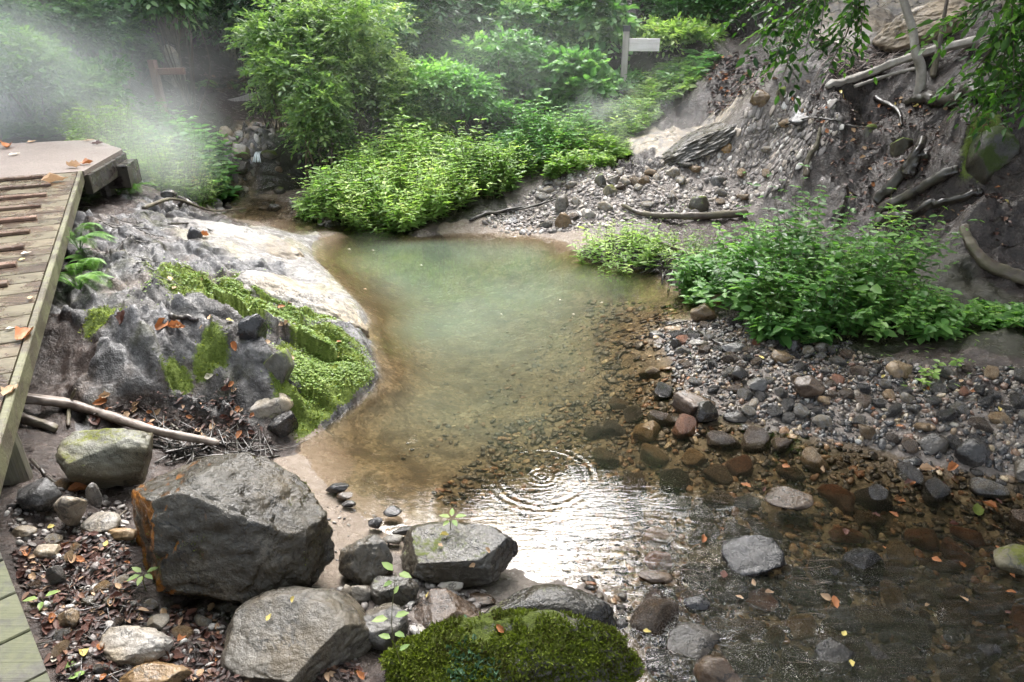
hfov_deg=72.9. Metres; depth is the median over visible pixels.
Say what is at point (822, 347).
stone
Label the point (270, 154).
stone
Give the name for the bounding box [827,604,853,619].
stone
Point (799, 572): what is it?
stone
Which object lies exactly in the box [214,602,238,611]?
stone
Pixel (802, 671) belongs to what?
stone
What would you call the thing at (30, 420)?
driftwood
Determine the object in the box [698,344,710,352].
stone
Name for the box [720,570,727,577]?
fallen leaf
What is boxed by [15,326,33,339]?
fallen leaf
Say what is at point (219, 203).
stone
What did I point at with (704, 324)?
stone
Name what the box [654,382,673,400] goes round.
stone
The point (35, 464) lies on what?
stick
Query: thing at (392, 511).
stone
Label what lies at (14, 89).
shrub
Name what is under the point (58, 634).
stone
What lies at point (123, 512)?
stick
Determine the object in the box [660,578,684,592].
stone
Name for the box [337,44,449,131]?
shrub
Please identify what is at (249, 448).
debris
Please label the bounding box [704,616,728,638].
stone
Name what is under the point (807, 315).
herb patch
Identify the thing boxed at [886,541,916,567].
stone
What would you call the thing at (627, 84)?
shrub
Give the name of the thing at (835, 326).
weeds
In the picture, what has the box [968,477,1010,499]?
stone
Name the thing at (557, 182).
stone
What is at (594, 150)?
herb patch
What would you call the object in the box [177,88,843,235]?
pebbles
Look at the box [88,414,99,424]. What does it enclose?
fallen leaf
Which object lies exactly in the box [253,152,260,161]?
waterfall
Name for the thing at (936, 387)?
stone
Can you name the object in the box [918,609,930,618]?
stone
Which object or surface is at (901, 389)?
stone
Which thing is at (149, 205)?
branch
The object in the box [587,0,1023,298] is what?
hillside
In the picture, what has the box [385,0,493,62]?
shrub
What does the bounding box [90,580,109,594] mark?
stone
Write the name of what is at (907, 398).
stone
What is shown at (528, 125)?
herb patch
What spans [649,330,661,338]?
stone
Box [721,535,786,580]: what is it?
stone
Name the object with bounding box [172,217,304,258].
rock ridge
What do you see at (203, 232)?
fallen leaf
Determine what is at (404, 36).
shrub
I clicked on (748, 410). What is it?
stone
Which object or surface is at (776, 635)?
stone
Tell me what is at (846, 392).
stone
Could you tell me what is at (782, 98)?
stone
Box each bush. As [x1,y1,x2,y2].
[207,0,289,30]
[216,0,344,29]
[613,0,651,14]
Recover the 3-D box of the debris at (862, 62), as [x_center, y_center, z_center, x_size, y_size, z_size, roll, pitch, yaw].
[4.423,-3.161,7.830,1.769,0.788,0.832,12,28,24]
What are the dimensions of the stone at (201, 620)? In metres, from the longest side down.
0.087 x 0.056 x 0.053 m
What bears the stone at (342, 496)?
on the ground at (320, 462)
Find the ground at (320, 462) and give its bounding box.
[0,0,1023,681]
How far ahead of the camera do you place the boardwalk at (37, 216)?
4.81 m
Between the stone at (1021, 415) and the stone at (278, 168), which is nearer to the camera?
the stone at (1021, 415)
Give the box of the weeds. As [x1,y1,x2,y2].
[583,203,1011,388]
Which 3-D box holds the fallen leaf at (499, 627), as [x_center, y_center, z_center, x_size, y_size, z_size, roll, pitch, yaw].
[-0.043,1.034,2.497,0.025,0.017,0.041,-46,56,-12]
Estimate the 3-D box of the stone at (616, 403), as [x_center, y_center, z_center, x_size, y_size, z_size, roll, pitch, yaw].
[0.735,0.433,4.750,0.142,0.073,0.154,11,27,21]
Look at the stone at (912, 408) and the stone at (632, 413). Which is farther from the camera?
the stone at (632, 413)
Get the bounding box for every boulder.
[55,428,153,488]
[99,625,173,665]
[119,662,192,681]
[131,452,334,604]
[220,586,373,681]
[338,534,393,585]
[364,602,409,650]
[370,576,418,605]
[378,607,645,681]
[400,520,517,588]
[414,588,480,627]
[484,584,616,626]
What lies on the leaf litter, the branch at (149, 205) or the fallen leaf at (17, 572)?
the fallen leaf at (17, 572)
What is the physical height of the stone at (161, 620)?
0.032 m
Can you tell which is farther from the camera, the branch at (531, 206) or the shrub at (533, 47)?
the shrub at (533, 47)
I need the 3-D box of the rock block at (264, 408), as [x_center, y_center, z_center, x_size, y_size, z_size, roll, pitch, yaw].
[-1.472,0.402,4.240,0.291,0.208,0.262,0,25,0]
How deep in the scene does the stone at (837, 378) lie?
4.55 m
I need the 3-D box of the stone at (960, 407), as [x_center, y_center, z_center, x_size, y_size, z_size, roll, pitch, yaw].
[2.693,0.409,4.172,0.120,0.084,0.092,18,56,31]
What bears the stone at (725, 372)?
on the ground at (320, 462)
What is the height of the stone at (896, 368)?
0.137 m
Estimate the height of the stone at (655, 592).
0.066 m
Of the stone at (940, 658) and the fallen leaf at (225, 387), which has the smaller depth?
the stone at (940, 658)
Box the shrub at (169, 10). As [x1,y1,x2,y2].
[118,0,214,110]
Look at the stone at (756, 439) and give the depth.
4.15 m
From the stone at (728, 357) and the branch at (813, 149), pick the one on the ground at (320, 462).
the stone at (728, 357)
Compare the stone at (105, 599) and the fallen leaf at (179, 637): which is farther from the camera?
the stone at (105, 599)
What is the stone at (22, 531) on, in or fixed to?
on the ground at (320, 462)
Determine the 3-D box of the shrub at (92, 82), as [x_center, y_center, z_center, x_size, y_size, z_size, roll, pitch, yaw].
[-6.055,-3.508,9.948,1.426,1.249,1.854,-10,27,-21]
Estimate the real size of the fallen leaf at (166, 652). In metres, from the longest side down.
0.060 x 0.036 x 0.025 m
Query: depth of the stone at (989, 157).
6.17 m
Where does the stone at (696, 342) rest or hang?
on the ground at (320, 462)
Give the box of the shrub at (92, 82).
[28,50,144,129]
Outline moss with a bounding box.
[78,260,379,442]
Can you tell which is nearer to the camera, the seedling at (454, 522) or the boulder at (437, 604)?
the boulder at (437, 604)
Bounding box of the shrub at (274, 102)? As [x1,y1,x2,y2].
[219,10,315,135]
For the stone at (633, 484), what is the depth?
3.88 m
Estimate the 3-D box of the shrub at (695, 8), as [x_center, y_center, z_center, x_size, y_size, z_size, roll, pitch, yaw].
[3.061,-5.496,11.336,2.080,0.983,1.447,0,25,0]
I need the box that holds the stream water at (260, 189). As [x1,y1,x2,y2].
[223,134,290,205]
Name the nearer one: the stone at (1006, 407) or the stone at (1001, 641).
the stone at (1001, 641)
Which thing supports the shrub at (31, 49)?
on the ground at (320, 462)
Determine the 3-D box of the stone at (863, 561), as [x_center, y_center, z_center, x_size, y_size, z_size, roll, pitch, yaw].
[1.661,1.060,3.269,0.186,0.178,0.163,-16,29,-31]
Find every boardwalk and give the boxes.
[0,140,141,493]
[0,553,50,681]
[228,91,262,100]
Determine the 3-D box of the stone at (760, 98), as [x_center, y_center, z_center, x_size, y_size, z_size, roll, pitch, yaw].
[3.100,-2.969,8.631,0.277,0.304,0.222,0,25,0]
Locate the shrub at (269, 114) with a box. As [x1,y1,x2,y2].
[241,82,288,131]
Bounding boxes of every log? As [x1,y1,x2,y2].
[825,36,979,89]
[854,67,915,87]
[873,151,929,205]
[873,188,982,227]
[875,165,958,213]
[900,134,927,178]
[903,65,1023,107]
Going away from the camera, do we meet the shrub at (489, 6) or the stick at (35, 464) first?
the stick at (35, 464)
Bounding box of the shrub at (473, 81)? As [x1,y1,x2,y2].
[403,51,522,143]
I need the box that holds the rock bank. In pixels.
[49,194,418,450]
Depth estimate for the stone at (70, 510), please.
3.00 m
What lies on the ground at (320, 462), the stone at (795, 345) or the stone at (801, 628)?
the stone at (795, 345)
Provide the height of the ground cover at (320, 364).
0.708 m
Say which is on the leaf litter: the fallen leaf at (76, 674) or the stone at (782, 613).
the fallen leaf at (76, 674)
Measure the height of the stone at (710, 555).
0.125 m
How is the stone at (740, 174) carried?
on the ground at (320, 462)
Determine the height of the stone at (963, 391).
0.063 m
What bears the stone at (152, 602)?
on the ground at (320, 462)
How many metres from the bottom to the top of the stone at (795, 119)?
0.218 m
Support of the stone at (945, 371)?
on the ground at (320, 462)
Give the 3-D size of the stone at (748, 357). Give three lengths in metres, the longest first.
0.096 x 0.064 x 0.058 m
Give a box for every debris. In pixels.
[25,188,719,681]
[814,24,1001,97]
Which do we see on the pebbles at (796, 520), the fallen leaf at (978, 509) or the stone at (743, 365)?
the fallen leaf at (978, 509)
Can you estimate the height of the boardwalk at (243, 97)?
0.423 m
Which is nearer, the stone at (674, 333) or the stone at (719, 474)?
the stone at (719, 474)
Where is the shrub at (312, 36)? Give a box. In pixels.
[225,0,430,163]
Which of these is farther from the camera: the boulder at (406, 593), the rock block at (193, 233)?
the rock block at (193, 233)
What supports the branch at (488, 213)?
on the ground at (320, 462)
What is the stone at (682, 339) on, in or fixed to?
on the ground at (320, 462)
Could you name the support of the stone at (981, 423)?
on the ground at (320, 462)
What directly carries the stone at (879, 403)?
on the ground at (320, 462)
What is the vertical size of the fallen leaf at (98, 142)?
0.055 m
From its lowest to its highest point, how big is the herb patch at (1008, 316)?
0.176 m
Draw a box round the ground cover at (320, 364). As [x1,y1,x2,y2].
[128,257,375,424]
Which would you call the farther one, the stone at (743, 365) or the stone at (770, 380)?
the stone at (743, 365)
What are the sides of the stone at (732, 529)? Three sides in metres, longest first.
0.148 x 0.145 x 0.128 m
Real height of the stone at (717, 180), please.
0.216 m
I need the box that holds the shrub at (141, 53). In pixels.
[111,34,168,81]
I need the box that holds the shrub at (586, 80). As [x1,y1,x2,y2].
[504,41,622,115]
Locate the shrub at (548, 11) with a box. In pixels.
[479,0,593,92]
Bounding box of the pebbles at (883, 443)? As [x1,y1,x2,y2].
[660,313,1023,471]
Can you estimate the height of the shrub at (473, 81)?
1.360 m
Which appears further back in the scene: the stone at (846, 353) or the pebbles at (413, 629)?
the stone at (846, 353)
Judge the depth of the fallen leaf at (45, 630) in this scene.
2.52 m
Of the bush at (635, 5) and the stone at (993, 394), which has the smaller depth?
the stone at (993, 394)
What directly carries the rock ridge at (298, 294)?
on the rock bank
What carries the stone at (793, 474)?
on the stream bed
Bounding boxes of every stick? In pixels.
[29,458,55,482]
[62,510,126,542]
[66,388,76,426]
[164,439,262,453]
[168,222,212,231]
[168,312,198,321]
[170,422,212,449]
[655,320,687,324]
[695,328,726,344]
[776,117,875,128]
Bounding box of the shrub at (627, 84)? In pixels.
[559,64,650,105]
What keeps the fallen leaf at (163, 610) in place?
on the leaf litter
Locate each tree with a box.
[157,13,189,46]
[711,0,877,112]
[894,0,1023,152]
[899,0,926,94]
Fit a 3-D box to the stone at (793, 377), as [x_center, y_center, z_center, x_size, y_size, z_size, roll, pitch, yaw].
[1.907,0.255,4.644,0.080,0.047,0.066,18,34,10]
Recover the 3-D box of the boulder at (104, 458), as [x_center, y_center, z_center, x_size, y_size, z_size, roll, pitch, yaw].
[-1.972,0.565,3.389,0.421,0.316,0.313,-8,26,-18]
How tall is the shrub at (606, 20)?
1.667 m
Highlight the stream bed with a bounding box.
[220,198,1023,681]
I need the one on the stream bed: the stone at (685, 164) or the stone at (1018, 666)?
the stone at (1018, 666)
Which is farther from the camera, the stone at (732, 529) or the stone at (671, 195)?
the stone at (671, 195)
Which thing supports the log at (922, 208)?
on the hillside
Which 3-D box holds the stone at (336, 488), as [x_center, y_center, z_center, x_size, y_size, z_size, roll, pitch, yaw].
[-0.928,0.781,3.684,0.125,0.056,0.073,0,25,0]
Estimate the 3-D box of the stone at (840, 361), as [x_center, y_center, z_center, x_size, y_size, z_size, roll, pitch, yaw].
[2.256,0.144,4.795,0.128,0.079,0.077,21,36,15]
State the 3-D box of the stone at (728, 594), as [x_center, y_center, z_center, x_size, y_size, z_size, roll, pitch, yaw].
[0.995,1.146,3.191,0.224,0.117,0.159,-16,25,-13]
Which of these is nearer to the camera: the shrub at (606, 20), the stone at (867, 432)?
the stone at (867, 432)
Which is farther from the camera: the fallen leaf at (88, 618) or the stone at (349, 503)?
the stone at (349, 503)
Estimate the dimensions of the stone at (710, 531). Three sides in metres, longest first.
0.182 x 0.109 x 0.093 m
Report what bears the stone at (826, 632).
on the stream bed
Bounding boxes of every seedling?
[23,590,58,609]
[127,567,157,591]
[372,562,411,665]
[439,508,465,528]
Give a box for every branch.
[141,197,246,211]
[469,190,559,220]
[479,194,570,213]
[581,236,627,253]
[621,204,747,219]
[623,229,721,263]
[804,127,821,176]
[873,95,902,125]
[930,0,948,77]
[959,223,1023,284]
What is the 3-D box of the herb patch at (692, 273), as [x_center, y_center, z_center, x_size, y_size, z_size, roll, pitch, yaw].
[2.043,-0.738,6.148,1.286,0.821,1.063,0,25,0]
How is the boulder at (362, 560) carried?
on the ground at (320, 462)
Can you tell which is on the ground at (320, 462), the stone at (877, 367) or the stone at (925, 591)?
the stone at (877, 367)
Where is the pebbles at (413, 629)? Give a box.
[4,475,486,680]
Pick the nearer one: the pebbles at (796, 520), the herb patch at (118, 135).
the pebbles at (796, 520)
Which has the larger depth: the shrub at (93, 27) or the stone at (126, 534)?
the shrub at (93, 27)
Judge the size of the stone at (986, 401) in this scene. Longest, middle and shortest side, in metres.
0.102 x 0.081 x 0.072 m
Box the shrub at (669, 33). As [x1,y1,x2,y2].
[628,11,728,57]
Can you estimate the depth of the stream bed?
4.82 m
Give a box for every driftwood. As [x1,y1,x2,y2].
[20,412,57,431]
[25,393,219,445]
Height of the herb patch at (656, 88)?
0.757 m
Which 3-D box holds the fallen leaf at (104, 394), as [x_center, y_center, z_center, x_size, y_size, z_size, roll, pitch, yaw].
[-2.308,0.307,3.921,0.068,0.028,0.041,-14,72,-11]
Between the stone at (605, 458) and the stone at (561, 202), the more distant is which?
the stone at (561, 202)
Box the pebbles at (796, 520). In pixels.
[396,299,1023,681]
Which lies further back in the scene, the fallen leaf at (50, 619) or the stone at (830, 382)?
the stone at (830, 382)
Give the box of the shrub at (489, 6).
[417,0,568,92]
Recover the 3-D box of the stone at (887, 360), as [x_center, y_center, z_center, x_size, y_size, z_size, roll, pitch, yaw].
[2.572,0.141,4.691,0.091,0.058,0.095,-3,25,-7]
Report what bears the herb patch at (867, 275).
on the ground at (320, 462)
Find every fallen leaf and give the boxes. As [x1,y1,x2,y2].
[0,140,11,147]
[0,383,17,394]
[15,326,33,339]
[16,567,26,578]
[22,548,30,555]
[28,572,35,578]
[41,172,67,181]
[42,623,51,634]
[48,613,56,622]
[53,593,63,602]
[56,660,66,672]
[57,653,67,663]
[65,661,75,667]
[66,160,80,166]
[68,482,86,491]
[68,671,84,678]
[75,629,83,640]
[76,555,84,561]
[79,648,88,655]
[80,158,92,163]
[80,623,88,632]
[82,616,96,621]
[84,619,92,626]
[87,530,98,535]
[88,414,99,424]
[89,552,101,559]
[90,640,98,646]
[91,139,102,143]
[92,397,106,404]
[98,391,109,397]
[109,591,121,597]
[115,310,124,324]
[155,318,168,329]
[160,608,166,612]
[160,650,169,660]
[167,320,184,327]
[169,649,184,658]
[177,634,186,640]
[185,608,196,615]
[196,669,203,675]
[201,230,208,235]
[204,373,213,378]
[207,603,214,611]
[214,633,221,638]
[221,385,229,390]
[230,341,236,350]
[235,430,241,438]
[356,670,364,679]
[496,624,503,632]
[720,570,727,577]
[821,593,831,600]
[832,595,839,607]
[919,463,935,469]
[932,556,941,561]
[947,461,958,470]
[972,503,983,515]
[982,500,996,507]
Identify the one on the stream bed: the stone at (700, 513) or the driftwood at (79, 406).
the stone at (700, 513)
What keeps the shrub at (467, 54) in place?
on the ground at (320, 462)
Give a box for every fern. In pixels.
[58,257,114,289]
[64,248,101,270]
[66,222,117,249]
[117,182,157,193]
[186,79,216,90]
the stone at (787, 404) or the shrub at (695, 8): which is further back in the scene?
the shrub at (695, 8)
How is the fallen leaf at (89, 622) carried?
on the leaf litter
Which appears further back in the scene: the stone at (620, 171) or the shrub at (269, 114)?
the shrub at (269, 114)
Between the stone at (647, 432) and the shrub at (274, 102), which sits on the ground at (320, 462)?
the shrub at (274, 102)
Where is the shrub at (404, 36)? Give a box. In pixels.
[344,0,457,129]
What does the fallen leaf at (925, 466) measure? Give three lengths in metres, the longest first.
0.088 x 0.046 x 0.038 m
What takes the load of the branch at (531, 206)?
on the ground at (320, 462)
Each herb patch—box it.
[0,96,93,139]
[53,95,159,158]
[112,132,226,207]
[122,95,215,145]
[137,113,247,200]
[287,150,409,230]
[322,138,501,243]
[330,103,473,183]
[432,117,527,198]
[476,88,601,170]
[504,120,632,180]
[541,95,639,138]
[567,210,670,281]
[575,95,663,140]
[620,56,705,113]
[631,226,715,269]
[655,49,722,83]
[666,212,825,305]
[688,164,984,320]
[714,240,898,348]
[857,277,992,344]
[874,203,911,237]
[915,357,963,385]
[966,299,1023,329]
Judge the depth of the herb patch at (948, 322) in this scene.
4.93 m
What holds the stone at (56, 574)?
on the ground at (320, 462)
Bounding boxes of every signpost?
[147,60,185,120]
[619,25,659,99]
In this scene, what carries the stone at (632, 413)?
on the stream bed
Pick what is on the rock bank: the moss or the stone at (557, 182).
the moss
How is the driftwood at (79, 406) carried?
on the rock bank
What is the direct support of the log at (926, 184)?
on the hillside
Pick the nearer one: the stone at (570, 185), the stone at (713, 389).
the stone at (713, 389)
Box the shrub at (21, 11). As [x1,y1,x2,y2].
[0,0,73,58]
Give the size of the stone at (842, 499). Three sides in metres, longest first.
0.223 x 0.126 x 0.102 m
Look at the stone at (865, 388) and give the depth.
4.45 m
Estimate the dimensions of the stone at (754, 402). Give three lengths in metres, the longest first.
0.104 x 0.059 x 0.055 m
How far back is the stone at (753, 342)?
5.16 m
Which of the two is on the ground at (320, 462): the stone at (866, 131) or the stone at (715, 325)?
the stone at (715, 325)
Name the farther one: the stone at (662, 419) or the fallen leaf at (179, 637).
the stone at (662, 419)
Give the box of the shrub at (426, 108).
[371,66,478,146]
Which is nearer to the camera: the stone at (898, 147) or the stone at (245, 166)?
the stone at (898, 147)
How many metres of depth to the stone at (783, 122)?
8.30 m
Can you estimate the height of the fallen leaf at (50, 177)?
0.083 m
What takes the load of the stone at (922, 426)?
on the pebbles at (883, 443)
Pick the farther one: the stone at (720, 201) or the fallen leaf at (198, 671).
the stone at (720, 201)
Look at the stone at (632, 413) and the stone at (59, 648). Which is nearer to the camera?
the stone at (59, 648)
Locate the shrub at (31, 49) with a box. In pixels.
[0,2,86,122]
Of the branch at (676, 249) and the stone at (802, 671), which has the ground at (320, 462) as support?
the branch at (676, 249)
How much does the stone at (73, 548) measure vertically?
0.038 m
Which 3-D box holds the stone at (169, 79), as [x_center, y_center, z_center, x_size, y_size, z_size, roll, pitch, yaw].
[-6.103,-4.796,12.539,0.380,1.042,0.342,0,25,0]
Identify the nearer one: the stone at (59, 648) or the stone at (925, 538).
the stone at (59, 648)
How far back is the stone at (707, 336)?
5.28 m
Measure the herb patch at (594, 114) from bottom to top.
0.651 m
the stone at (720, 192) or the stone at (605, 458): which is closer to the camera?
the stone at (605, 458)
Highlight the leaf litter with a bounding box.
[11,47,1018,681]
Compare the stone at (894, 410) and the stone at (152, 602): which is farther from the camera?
the stone at (894, 410)
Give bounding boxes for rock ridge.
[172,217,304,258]
[231,270,369,336]
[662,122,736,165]
[805,7,894,53]
[871,0,980,52]
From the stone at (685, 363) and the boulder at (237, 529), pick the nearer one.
the boulder at (237, 529)
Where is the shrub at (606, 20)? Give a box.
[552,0,642,60]
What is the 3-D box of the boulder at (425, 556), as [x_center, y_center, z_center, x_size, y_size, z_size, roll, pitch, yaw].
[-0.239,0.953,3.117,0.536,0.220,0.319,0,25,0]
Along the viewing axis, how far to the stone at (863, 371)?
4.61 m
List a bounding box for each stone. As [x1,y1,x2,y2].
[12,525,36,537]
[16,477,62,511]
[27,579,42,589]
[33,544,60,557]
[44,533,62,543]
[45,565,66,584]
[51,639,69,656]
[53,496,87,525]
[53,628,70,640]
[55,478,69,489]
[57,608,79,627]
[62,550,75,562]
[70,542,80,551]
[80,512,120,532]
[81,595,96,606]
[85,482,101,507]
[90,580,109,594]
[93,664,110,674]
[101,595,120,607]
[108,528,137,540]
[110,574,129,586]
[111,617,124,626]
[142,598,158,609]
[147,613,169,629]
[160,190,176,197]
[163,44,185,88]
[171,625,193,638]
[173,201,182,206]
[194,614,211,626]
[213,198,222,207]
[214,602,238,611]
[218,126,233,136]
[231,144,250,159]
[235,130,242,140]
[235,159,252,174]
[254,128,263,134]
[259,206,267,209]
[261,150,278,159]
[267,204,281,210]
[273,186,285,193]
[275,166,282,171]
[326,483,348,493]
[336,492,352,500]
[341,500,355,506]
[341,584,351,594]
[350,585,370,604]
[368,517,382,528]
[383,505,401,516]
[383,534,401,544]
[392,526,411,535]
[409,624,425,633]
[437,581,462,590]
[469,592,495,605]
[503,217,518,224]
[535,192,547,201]
[539,221,551,227]
[540,186,554,192]
[542,180,552,185]
[553,179,562,186]
[555,194,568,211]
[555,212,571,228]
[564,181,576,188]
[568,465,590,480]
[569,213,578,220]
[571,196,579,205]
[582,209,595,217]
[584,425,602,440]
[586,487,615,511]
[593,447,619,468]
[594,173,606,186]
[597,201,612,210]
[602,420,625,436]
[603,184,616,195]
[606,175,619,183]
[607,398,628,409]
[616,167,624,175]
[616,183,625,189]
[620,178,630,184]
[621,472,645,496]
[623,405,642,422]
[626,499,643,521]
[629,177,639,184]
[630,597,679,637]
[632,420,660,442]
[634,183,642,190]
[638,366,660,379]
[638,570,672,583]
[639,176,649,184]
[640,443,668,467]
[641,201,654,208]
[641,588,663,601]
[643,527,672,546]
[644,169,657,175]
[644,551,671,570]
[645,648,671,672]
[647,410,675,427]
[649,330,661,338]
[653,173,660,180]
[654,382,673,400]
[659,468,692,493]
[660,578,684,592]
[661,495,690,512]
[663,326,681,331]
[666,167,679,176]
[666,621,719,659]
[667,190,676,199]
[670,330,686,337]
[670,338,681,348]
[671,413,697,440]
[672,389,715,415]
[673,668,688,681]
[675,346,690,353]
[676,176,685,184]
[676,335,687,344]
[678,162,691,167]
[678,359,692,368]
[681,448,706,465]
[681,563,713,589]
[683,594,709,613]
[685,589,711,604]
[688,196,708,211]
[688,330,699,338]
[688,339,708,345]
[688,377,700,384]
[688,522,719,544]
[688,543,727,577]
[689,165,700,172]
[689,502,713,524]
[690,303,715,321]
[693,401,718,422]
[693,655,741,681]
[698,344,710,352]
[699,321,709,327]
[699,491,734,508]
[703,332,715,340]
[703,465,732,484]
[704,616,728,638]
[705,572,748,603]
[706,430,741,448]
[707,358,717,369]
[707,385,719,393]
[707,604,726,618]
[708,175,727,186]
[711,294,721,306]
[711,322,720,328]
[711,345,722,351]
[712,337,722,342]
[714,188,727,195]
[716,198,724,203]
[721,143,731,152]
[721,342,745,352]
[721,351,738,363]
[721,366,732,377]
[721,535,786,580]
[723,411,747,422]
[723,642,771,674]
[724,521,749,538]
[725,455,753,477]
[726,383,740,393]
[726,618,765,639]
[727,318,742,325]
[727,333,735,339]
[728,365,748,379]
[733,495,760,508]
[735,194,748,200]
[736,362,746,368]
[737,168,745,177]
[737,387,751,400]
[740,405,755,416]
[740,426,769,452]
[742,346,755,353]
[742,354,754,361]
[745,587,778,612]
[747,377,767,391]
[747,519,782,539]
[748,398,758,406]
[749,89,769,106]
[750,357,761,365]
[751,338,759,345]
[754,390,765,401]
[760,146,770,152]
[762,169,770,177]
[764,376,773,384]
[765,486,813,510]
[766,339,776,343]
[766,406,782,416]
[767,625,784,648]
[769,123,776,133]
[770,586,782,595]
[771,350,795,362]
[771,438,793,452]
[772,645,818,681]
[774,608,789,619]
[775,386,787,398]
[775,465,805,482]
[776,86,785,103]
[777,343,786,348]
[778,119,788,127]
[780,398,794,411]
[780,411,794,423]
[781,564,792,575]
[784,613,817,639]
[785,579,819,604]
[787,339,800,351]
[788,110,807,125]
[788,351,800,357]
[790,374,799,379]
[792,566,805,576]
[793,375,825,397]
[793,403,810,419]
[795,361,807,371]
[796,607,808,613]
[800,446,827,473]
[802,345,813,354]
[808,556,843,585]
[810,406,821,414]
[812,414,832,429]
[812,637,854,676]
[814,342,828,352]
[816,352,826,358]
[817,396,829,404]
[817,484,855,515]
[817,626,844,642]
[819,367,830,373]
[821,616,843,630]
[824,379,836,386]
[827,345,838,352]
[827,583,851,606]
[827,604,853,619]
[828,389,837,397]
[828,526,865,543]
[829,357,847,365]
[831,374,844,383]
[837,339,852,343]
[839,348,854,357]
[839,387,853,399]
[841,548,885,581]
[841,620,862,632]
[841,635,902,681]
[849,365,868,376]
[850,605,894,628]
[852,415,865,423]
[854,484,892,512]
[854,510,886,528]
[855,394,872,407]
[858,383,870,393]
[858,424,875,439]
[863,124,877,139]
[871,363,883,372]
[872,399,886,407]
[879,379,891,388]
[880,580,906,611]
[882,389,895,399]
[884,356,897,363]
[884,433,900,443]
[885,360,912,377]
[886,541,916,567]
[887,403,902,417]
[890,137,912,156]
[895,462,925,486]
[896,386,913,394]
[899,392,914,403]
[901,437,918,453]
[903,456,922,466]
[904,528,939,551]
[905,404,918,413]
[906,578,945,606]
[912,422,931,431]
[917,433,949,455]
[918,556,961,572]
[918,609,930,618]
[920,477,949,505]
[924,395,941,405]
[925,620,936,630]
[929,382,947,393]
[932,652,948,665]
[936,407,957,421]
[936,599,971,626]
[938,366,955,378]
[939,655,979,681]
[940,537,975,569]
[943,627,959,641]
[945,585,966,600]
[946,434,961,449]
[947,382,959,390]
[949,401,969,414]
[949,526,984,547]
[954,438,990,467]
[956,641,1003,672]
[958,386,970,395]
[960,365,972,371]
[965,126,1019,184]
[968,417,993,432]
[968,433,985,443]
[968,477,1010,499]
[968,599,1003,624]
[970,626,1008,651]
[971,582,1015,610]
[974,385,985,394]
[977,396,992,405]
[983,365,998,379]
[986,389,1001,400]
[988,412,1012,423]
[993,544,1023,577]
[997,405,1016,412]
[1005,632,1018,646]
[1008,509,1023,535]
[1009,392,1023,408]
[1009,603,1023,637]
[1009,661,1023,681]
[1013,458,1023,480]
[1014,368,1023,381]
[1018,410,1023,421]
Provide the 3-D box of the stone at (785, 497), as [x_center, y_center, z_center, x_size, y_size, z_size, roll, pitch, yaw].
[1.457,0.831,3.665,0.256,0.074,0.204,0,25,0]
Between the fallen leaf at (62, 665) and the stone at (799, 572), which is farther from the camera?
the stone at (799, 572)
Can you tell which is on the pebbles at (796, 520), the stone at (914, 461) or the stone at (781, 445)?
the stone at (781, 445)
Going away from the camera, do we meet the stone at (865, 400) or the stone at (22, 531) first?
the stone at (22, 531)
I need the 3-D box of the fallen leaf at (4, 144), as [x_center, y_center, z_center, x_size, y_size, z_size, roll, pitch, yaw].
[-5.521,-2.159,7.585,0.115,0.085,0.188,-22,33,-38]
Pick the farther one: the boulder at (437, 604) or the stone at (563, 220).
the stone at (563, 220)
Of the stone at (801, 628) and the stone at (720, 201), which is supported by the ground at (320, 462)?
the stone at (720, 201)
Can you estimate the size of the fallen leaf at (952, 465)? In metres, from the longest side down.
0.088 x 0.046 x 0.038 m
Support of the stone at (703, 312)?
on the ground at (320, 462)
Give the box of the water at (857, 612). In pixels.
[628,538,1023,681]
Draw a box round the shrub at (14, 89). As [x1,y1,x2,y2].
[0,64,95,125]
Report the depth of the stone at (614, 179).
8.62 m
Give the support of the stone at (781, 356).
on the pebbles at (883, 443)
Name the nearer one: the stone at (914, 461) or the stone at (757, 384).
the stone at (914, 461)
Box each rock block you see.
[187,226,202,238]
[238,313,267,339]
[248,393,293,418]
[263,348,293,383]
[267,410,298,437]
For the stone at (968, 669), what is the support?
on the stream bed
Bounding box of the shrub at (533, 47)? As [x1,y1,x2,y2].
[475,22,574,122]
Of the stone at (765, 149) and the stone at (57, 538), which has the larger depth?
the stone at (765, 149)
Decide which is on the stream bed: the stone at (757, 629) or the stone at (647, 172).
the stone at (757, 629)
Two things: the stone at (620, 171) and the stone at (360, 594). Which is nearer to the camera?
the stone at (360, 594)
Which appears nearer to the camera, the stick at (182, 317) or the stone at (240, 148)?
the stick at (182, 317)
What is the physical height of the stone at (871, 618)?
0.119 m
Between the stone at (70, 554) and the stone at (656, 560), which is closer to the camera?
the stone at (70, 554)
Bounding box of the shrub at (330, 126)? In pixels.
[274,69,367,189]
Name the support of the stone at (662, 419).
on the ground at (320, 462)
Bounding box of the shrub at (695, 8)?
[633,0,763,32]
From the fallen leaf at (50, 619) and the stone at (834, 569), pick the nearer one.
the fallen leaf at (50, 619)
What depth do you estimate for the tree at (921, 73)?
7.38 m
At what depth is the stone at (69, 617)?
2.56 m
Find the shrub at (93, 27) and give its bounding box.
[33,0,161,95]
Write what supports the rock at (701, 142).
on the hillside
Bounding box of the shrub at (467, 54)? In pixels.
[436,25,522,121]
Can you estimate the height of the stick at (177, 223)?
0.124 m
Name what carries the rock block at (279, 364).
on the rock bank
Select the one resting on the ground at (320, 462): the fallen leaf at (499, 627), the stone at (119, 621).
the stone at (119, 621)
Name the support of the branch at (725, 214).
on the pebbles at (756, 111)
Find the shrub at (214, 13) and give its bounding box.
[179,0,268,66]
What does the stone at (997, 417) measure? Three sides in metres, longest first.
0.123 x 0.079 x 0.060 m
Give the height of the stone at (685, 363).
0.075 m

